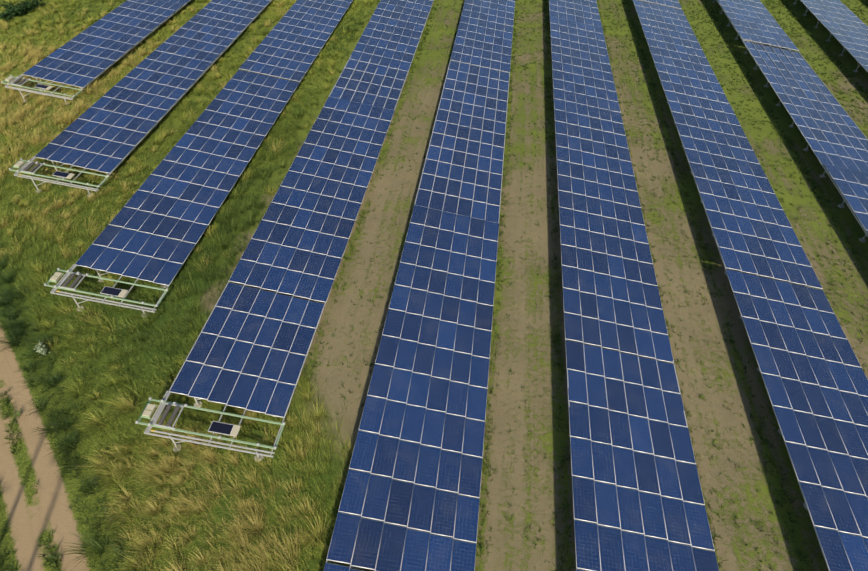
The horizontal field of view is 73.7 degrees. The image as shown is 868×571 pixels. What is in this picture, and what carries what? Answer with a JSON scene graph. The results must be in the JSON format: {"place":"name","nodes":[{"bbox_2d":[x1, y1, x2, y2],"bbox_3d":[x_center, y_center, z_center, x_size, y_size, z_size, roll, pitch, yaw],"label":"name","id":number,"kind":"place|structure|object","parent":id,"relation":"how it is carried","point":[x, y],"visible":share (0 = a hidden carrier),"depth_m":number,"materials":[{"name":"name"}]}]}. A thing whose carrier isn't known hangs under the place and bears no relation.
{"place":"outdoors","nodes":[
{"label":"outdoors","id":0,"kind":"place"},
{"bbox_2d":[0,388,63,570],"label":"grass","id":1,"kind":"structure","parent":0,"point":[51,556],"depth_m":28.26,"materials":[{"name":"green plant"}]},
{"bbox_2d":[0,0,867,570],"bbox_3d":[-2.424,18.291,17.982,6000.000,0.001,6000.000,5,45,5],"label":"ground","id":2,"kind":"structure","parent":0,"point":[528,356],"depth_m":33.87,"materials":[{"name":"brown soil"}]},
{"bbox_2d":[0,4,19,21],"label":"bush","id":3,"kind":"object","parent":2,"relation":"on","point":[7,15],"depth_m":68.01,"materials":[{"name":"green plant"}]},
{"bbox_2d":[1,1,22,16],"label":"bush","id":4,"kind":"object","parent":2,"relation":"on","point":[19,12],"depth_m":68.84,"materials":[{"name":"green plant"}]},
{"bbox_2d":[12,0,36,12],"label":"bush","id":5,"kind":"object","parent":2,"relation":"on","point":[22,7],"depth_m":69.80,"materials":[{"name":"green plant"}]},
{"bbox_2d":[18,0,41,9],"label":"bush","id":6,"kind":"object","parent":2,"relation":"on","point":[34,5],"depth_m":70.14,"materials":[{"name":"green plant"}]},
{"bbox_2d":[34,341,49,353],"bbox_3d":[-21.859,3.548,32.299,0.739,0.982,0.717,5,45,5],"label":"calotropis","id":7,"kind":"object","parent":2,"relation":"on","point":[39,349],"depth_m":32.26,"materials":[{"name":"green plant"}]},
{"bbox_2d":[1,74,82,104],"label":"cleaning dock","id":8,"kind":"object","parent":2,"relation":"on","point":[17,79],"visible":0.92,"depth_m":53.45,"materials":[{"name":"silver metal"}]},
{"bbox_2d":[9,157,109,196],"bbox_3d":[-28.087,-8.323,43.793,6.729,1.808,2.400,5,45,5],"label":"cleaning dock","id":9,"kind":"object","parent":2,"relation":"on","point":[20,163],"visible":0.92,"depth_m":43.27,"materials":[{"name":"silver metal"}]},
{"bbox_2d":[44,264,167,317],"bbox_3d":[-19.598,0.257,35.056,6.729,1.808,2.400,5,45,5],"label":"cleaning dock","id":10,"kind":"object","parent":2,"relation":"on","point":[55,277],"visible":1,"depth_m":34.49,"materials":[{"name":"white metal"}]},
{"bbox_2d":[0,0,404,570],"bbox_3d":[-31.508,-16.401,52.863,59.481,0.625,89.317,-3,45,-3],"label":"tall grass","id":11,"kind":"structure","parent":2,"relation":"on","point":[44,127],"depth_m":35.59,"materials":[{"name":"green plant"}]},
{"bbox_2d":[135,391,284,461],"bbox_3d":[-10.750,6.820,28.372,6.729,1.808,2.400,5,45,5],"label":"cleaning dock","id":12,"kind":"object","parent":2,"relation":"on","point":[215,426],"visible":0.98,"depth_m":27.86,"materials":[{"name":"white metal"}]},
{"bbox_2d":[6,0,867,570],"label":"support structure","id":13,"kind":"object","parent":2,"relation":"on","point":[196,404],"visible":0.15,"depth_m":40.86,"materials":[{"name":"metal"}]},
{"bbox_2d":[22,0,867,570],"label":"solar panels","id":14,"kind":"object","parent":13,"relation":"on","point":[812,374],"visible":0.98,"depth_m":37.21,"materials":[{"name":"blue"}]},
{"bbox_2d":[261,0,867,570],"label":"field weeds","id":15,"kind":"object","parent":2,"relation":"on","point":[763,102],"visible":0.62,"depth_m":46.40,"materials":[{"name":"green plant"}]}
]}

